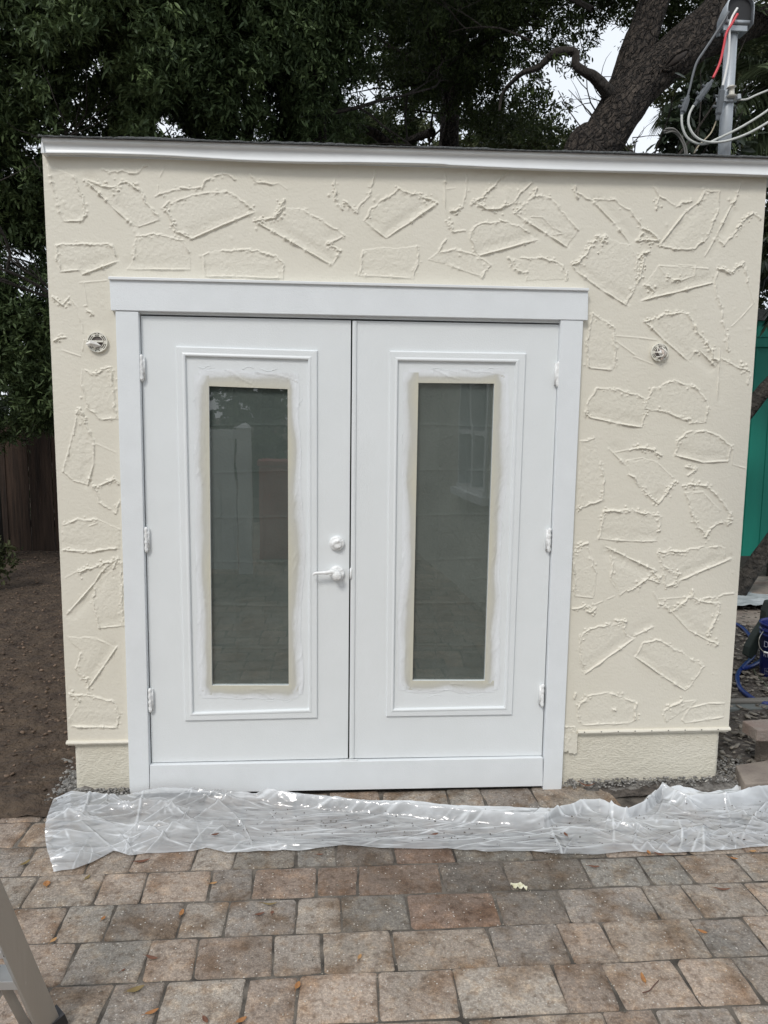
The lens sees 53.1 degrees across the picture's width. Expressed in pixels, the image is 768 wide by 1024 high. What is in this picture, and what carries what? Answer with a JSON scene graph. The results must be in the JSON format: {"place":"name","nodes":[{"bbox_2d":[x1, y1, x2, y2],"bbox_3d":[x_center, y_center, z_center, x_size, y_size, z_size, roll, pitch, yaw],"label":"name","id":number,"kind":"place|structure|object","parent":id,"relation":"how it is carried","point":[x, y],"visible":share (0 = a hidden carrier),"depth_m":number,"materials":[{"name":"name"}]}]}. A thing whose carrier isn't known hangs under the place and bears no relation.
{"place":"outdoors","nodes":[
{"label":"outdoors","id":0,"kind":"place"},
{"bbox_2d":[0,527,75,817],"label":"soil yard","id":1,"kind":"structure","parent":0,"point":[22,797],"depth_m":4.97,"materials":[{"name":"brown soil"}]},
{"bbox_2d":[0,535,23,585],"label":"seedling","id":2,"kind":"object","parent":1,"relation":"on","point":[12,564],"visible":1,"depth_m":7.67,"materials":[{"name":"green plant"}]},
{"bbox_2d":[0,244,46,558],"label":"tree","id":3,"kind":"object","parent":1,"relation":"on","point":[1,520],"visible":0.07,"depth_m":8.95,"materials":[{"name":"green plant"}]},
{"bbox_2d":[0,340,53,512],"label":"hedge","id":4,"kind":"object","parent":1,"relation":"on","point":[5,403],"visible":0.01,"depth_m":10.82,"materials":[{"name":"green plant"}]},
{"bbox_2d":[0,423,59,550],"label":"wooden fence","id":5,"kind":"object","parent":1,"relation":"on","point":[18,480],"visible":0.07,"depth_m":9.79,"materials":[{"name":"brown wood"}]},
{"bbox_2d":[0,0,117,455],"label":"evergreen tree","id":6,"kind":"object","parent":1,"relation":"on","point":[26,366],"visible":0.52,"depth_m":7.07,"materials":[{"name":"green plant"}]},
{"bbox_2d":[43,757,115,818],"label":"gravel","id":7,"kind":"structure","parent":1,"relation":"on","point":[67,780],"depth_m":3.56,"materials":[{"name":"grey gravel"}]},
{"bbox_2d":[0,0,282,298],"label":"evergreen tree","id":8,"kind":"object","parent":1,"relation":"on","point":[153,45],"visible":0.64,"depth_m":6.04,"materials":[{"name":"green plant"}]},
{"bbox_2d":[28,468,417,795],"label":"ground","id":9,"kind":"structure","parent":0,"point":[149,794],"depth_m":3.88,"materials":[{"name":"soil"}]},
{"bbox_2d":[93,0,463,145],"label":"evergreen tree","id":10,"kind":"object","parent":9,"relation":"on","point":[295,56],"visible":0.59,"depth_m":6.74,"materials":[{"name":"green plant"}]},
{"bbox_2d":[354,104,643,152],"bbox_3d":[1.716,-3.526,14.299,6.699,7.018,3.313,-2,8,-17],"label":"broadleaf tree","id":11,"kind":"object","parent":9,"relation":"on","point":[423,126],"visible":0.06,"depth_m":12.94,"materials":[{"name":"green plant"}]},
{"bbox_2d":[0,786,767,1023],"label":"patio pavers","id":12,"kind":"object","parent":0,"point":[335,996],"visible":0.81,"depth_m":2.73,"materials":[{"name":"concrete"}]},
{"bbox_2d":[0,879,68,1023],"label":"stepladder","id":13,"kind":"object","parent":12,"relation":"on","point":[20,973],"visible":1,"depth_m":2.14,"materials":[{"name":"metal"}]},
{"bbox_2d":[43,880,49,887],"bbox_3d":[-1.277,1.409,2.908,0.027,0.008,0.046,0,7,-4],"label":"fallen leaf","id":14,"kind":"object","parent":12,"relation":"on","point":[46,883],"visible":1,"depth_m":2.92,"materials":[{"name":"orange plant"}]},
{"bbox_2d":[123,985,143,992],"bbox_3d":[-0.775,1.480,2.382,0.064,0.010,0.020,-3,8,-28],"label":"fallen leaf","id":15,"kind":"object","parent":12,"relation":"on","point":[136,988],"visible":1,"depth_m":2.39,"materials":[{"name":"plant"}]},
{"bbox_2d":[131,858,149,861],"bbox_3d":[-0.970,1.391,3.064,0.074,0.011,0.017,-2,8,-20],"label":"fallen leaf","id":16,"kind":"object","parent":12,"relation":"on","point":[144,860],"visible":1,"depth_m":3.07,"materials":[{"name":"brown plant"}]},
{"bbox_2d":[143,954,157,958],"bbox_3d":[-0.767,1.462,2.527,0.054,0.008,0.015,3,8,17],"label":"fallen leaf","id":17,"kind":"object","parent":12,"relation":"on","point":[151,957],"visible":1,"depth_m":2.53,"materials":[{"name":"brown plant"}]},
{"bbox_2d":[143,1008,158,1014],"bbox_3d":[-0.698,1.493,2.294,0.052,0.008,0.015,-4,9,-34],"label":"fallen leaf","id":18,"kind":"object","parent":12,"relation":"on","point":[152,1011],"visible":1,"depth_m":2.30,"materials":[{"name":"orange plant"}]},
{"bbox_2d":[201,1013,207,1021],"bbox_3d":[-0.531,1.498,2.275,0.015,0.006,0.042,-4,9,-34],"label":"fallen leaf","id":19,"kind":"object","parent":12,"relation":"on","point":[204,1018],"visible":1,"depth_m":2.27,"materials":[{"name":"brown plant"}]},
{"bbox_2d":[233,1016,246,1023],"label":"fallen leaf","id":20,"kind":"object","parent":12,"relation":"on","point":[241,1019],"visible":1,"depth_m":2.27,"materials":[{"name":"orange plant"}]},
{"bbox_2d":[295,981,300,989],"bbox_3d":[-0.270,1.484,2.404,0.018,0.007,0.043,0,7,-4],"label":"fallen leaf","id":21,"kind":"object","parent":12,"relation":"on","point":[297,984],"visible":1,"depth_m":2.41,"materials":[{"name":"orange plant"}]},
{"bbox_2d":[38,134,767,797],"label":"shed","id":22,"kind":"structure","parent":12,"relation":"on","point":[398,466],"depth_m":3.48,"materials":[{"name":"beige paint"}]},
{"bbox_2d":[86,332,107,351],"bbox_3d":[-1.233,-0.729,3.299,0.089,0.086,0.058,0,7,-4],"label":"junction box","id":23,"kind":"object","parent":22,"relation":"attached to","point":[97,342],"visible":1,"depth_m":3.31,"materials":[{"name":"grey plastic"}]},
{"bbox_2d":[140,316,350,762],"bbox_3d":[-0.613,0.161,3.466,0.920,2.026,0.088,0,7,-4],"label":"door leaf","id":24,"kind":"structure","parent":22,"relation":"in","point":[246,421],"depth_m":3.47,"materials":[{"name":"white paint"}]},
{"bbox_2d":[349,321,558,758],"bbox_3d":[0.313,0.165,3.549,0.943,2.029,0.060,0,7,-4],"label":"door leaf","id":25,"kind":"structure","parent":22,"relation":"in","point":[453,424],"depth_m":3.54,"materials":[{"name":"white paint"}]},
{"bbox_2d":[650,343,668,361],"bbox_3d":[1.251,-0.723,3.482,0.081,0.081,0.056,0,7,-4],"label":"junction box","id":26,"kind":"object","parent":22,"relation":"attached to","point":[659,352],"visible":1,"depth_m":3.48,"materials":[{"name":"grey plastic"}]},
{"bbox_2d":[678,0,767,154],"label":"service mast","id":27,"kind":"object","parent":22,"relation":"on","point":[735,21],"visible":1,"depth_m":3.79,"materials":[{"name":"metal"}]},
{"bbox_2d":[663,127,687,153],"bbox_3d":[1.512,-1.908,3.982,0.150,0.143,0.030,-2,8,-16],"label":"cable bundle","id":28,"kind":"object","parent":27,"relation":"attached to","point":[671,130],"visible":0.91,"depth_m":3.98,"materials":[{"name":"grey"}]},
{"bbox_2d":[45,782,767,871],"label":"plastic sheet","id":29,"kind":"object","parent":12,"relation":"on","point":[679,796],"visible":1,"depth_m":3.36,"materials":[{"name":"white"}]},
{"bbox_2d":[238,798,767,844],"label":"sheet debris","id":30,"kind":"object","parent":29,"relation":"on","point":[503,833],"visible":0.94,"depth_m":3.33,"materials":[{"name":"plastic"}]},
{"bbox_2d":[735,760,767,789],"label":"loose paver","id":31,"kind":"object","parent":29,"relation":"on","point":[751,774],"visible":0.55,"depth_m":3.73,"materials":[{"name":"beige concrete"}]},
{"bbox_2d":[510,882,527,889],"bbox_3d":[0.515,1.424,2.932,0.065,0.020,0.036,3,8,16],"label":"paint chip","id":32,"kind":"object","parent":12,"relation":"on","point":[520,885],"visible":1,"depth_m":2.93,"materials":[{"name":"beige paint"}]},
{"bbox_2d":[640,972,645,983],"bbox_3d":[0.828,1.488,2.449,0.015,0.009,0.058,0,7,-4],"label":"fallen leaf","id":33,"kind":"object","parent":12,"relation":"on","point":[643,978],"visible":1,"depth_m":2.46,"materials":[{"name":"orange plant"}]},
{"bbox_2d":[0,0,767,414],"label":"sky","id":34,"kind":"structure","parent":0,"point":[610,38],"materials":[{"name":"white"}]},
{"bbox_2d":[601,567,767,797],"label":"mulch bed","id":35,"kind":"object","parent":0,"point":[647,790],"visible":0.04,"depth_m":4.58,"materials":[{"name":"soil"}]},
{"bbox_2d":[338,0,555,148],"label":"broadleaf tree","id":36,"kind":"object","parent":35,"relation":"on","point":[449,130],"visible":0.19,"depth_m":9.56,"materials":[{"name":"green plant"}]},
{"bbox_2d":[359,0,767,151],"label":"oak tree","id":37,"kind":"object","parent":35,"relation":"on","point":[652,60],"visible":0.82,"depth_m":7.53,"materials":[{"name":"green plant"}]},
{"bbox_2d":[582,768,736,797],"bbox_3d":[1.374,1.318,3.794,0.880,0.050,0.270,0,7,-4],"label":"rubble strip","id":38,"kind":"object","parent":35,"relation":"on","point":[712,785],"visible":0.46,"depth_m":3.74,"materials":[{"name":"grey gravel"}]},
{"bbox_2d":[44,756,744,803],"bbox_3d":[0.152,1.288,3.752,3.413,0.054,0.362,0,7,-4],"label":"mortar rubble","id":39,"kind":"object","parent":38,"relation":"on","point":[573,783],"visible":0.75,"depth_m":3.72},
{"bbox_2d":[558,38,767,155],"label":"tree","id":40,"kind":"object","parent":35,"relation":"on","point":[702,118],"visible":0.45,"depth_m":5.82,"materials":[{"name":"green plant"}]},
{"bbox_2d":[565,0,767,309],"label":"broadleaf tree","id":41,"kind":"object","parent":35,"relation":"on","point":[661,100],"visible":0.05,"depth_m":9.88,"materials":[{"name":"green plant"}]},
{"bbox_2d":[648,0,767,575],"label":"tree","id":42,"kind":"object","parent":35,"relation":"on","point":[755,72],"visible":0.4,"depth_m":7.38,"materials":[{"name":"green plant"}]},
{"bbox_2d":[750,376,767,419],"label":"leaning tree","id":43,"kind":"object","parent":42,"relation":"attached to","point":[759,395],"visible":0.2,"depth_m":7.91,"materials":[{"name":"brown plant"}]},
{"bbox_2d":[716,605,767,779],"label":"wood mulch","id":44,"kind":"object","parent":35,"relation":"on","point":[721,754],"visible":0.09,"depth_m":4.64,"materials":[{"name":"brown wood"}]},
{"bbox_2d":[730,697,767,703],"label":"plank","id":45,"kind":"object","parent":44,"relation":"on","point":[745,700],"visible":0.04,"depth_m":4.79,"materials":[{"name":"beige wood"}]},
{"bbox_2d":[735,622,767,704],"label":"garden hose","id":46,"kind":"object","parent":44,"relation":"on","point":[744,666],"visible":0.7,"depth_m":5.41,"materials":[{"name":"blue rubber"}]},
{"bbox_2d":[737,592,767,605],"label":"tarpaulin","id":47,"kind":"object","parent":44,"relation":"on","point":[753,598],"visible":0.34,"depth_m":7.28,"materials":[{"name":"white plastic"}]},
{"bbox_2d":[742,599,767,658],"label":"garden bag","id":48,"kind":"object","parent":44,"relation":"on","point":[751,647],"visible":0.83,"depth_m":5.55,"materials":[{"name":"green plastic"}]},
{"bbox_2d":[736,609,760,625],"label":"stone slab","id":49,"kind":"structure","parent":35,"relation":"on","point":[752,615],"depth_m":6.89,"materials":[{"name":"beige stone"}]},
{"bbox_2d":[730,703,767,711],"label":"plastic edging","id":50,"kind":"object","parent":35,"relation":"on","point":[750,706],"visible":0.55,"depth_m":4.73,"materials":[{"name":"grey plastic"}]},
{"bbox_2d":[738,533,767,595],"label":"leaning tree","id":51,"kind":"object","parent":35,"relation":"on","point":[753,567],"visible":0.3,"depth_m":7.41,"materials":[{"name":"brown plant"}]},
{"bbox_2d":[740,309,767,567],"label":"teal building","id":52,"kind":"structure","parent":35,"relation":"on","point":[755,524],"depth_m":9.11,"materials":[{"name":"teal paint"}]},
{"bbox_2d":[749,584,767,593],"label":"stone slab","id":53,"kind":"structure","parent":35,"relation":"on","point":[759,588],"depth_m":7.67,"materials":[{"name":"grey stone"}]},
{"bbox_2d":[753,669,767,690],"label":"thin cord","id":54,"kind":"object","parent":35,"relation":"on","point":[760,678],"visible":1,"depth_m":5.26,"materials":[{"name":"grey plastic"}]},
{"bbox_2d":[754,741,767,761],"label":"loose paver","id":55,"kind":"object","parent":35,"relation":"on","point":[761,749],"visible":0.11,"depth_m":4.00,"materials":[{"name":"brown concrete"}]},
{"bbox_2d":[742,719,767,740],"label":"loose paver","id":56,"kind":"object","parent":55,"relation":"on","point":[756,730],"visible":1,"depth_m":3.88,"materials":[{"name":"concrete"}]},
{"bbox_2d":[754,576,767,583],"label":"stone slab","id":57,"kind":"structure","parent":35,"relation":"on","point":[761,579],"depth_m":7.95,"materials":[{"name":"grey stone"}]},
{"bbox_2d":[758,617,767,676],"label":"bucket","id":58,"kind":"object","parent":35,"relation":"on","point":[763,638],"visible":0.99,"depth_m":5.30,"materials":[{"name":"blue plastic"}]},
{"bbox_2d":[759,209,767,336],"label":"tree","id":59,"kind":"object","parent":35,"relation":"on","point":[764,281],"visible":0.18,"depth_m":8.04,"materials":[{"name":"green plant"}]}
]}

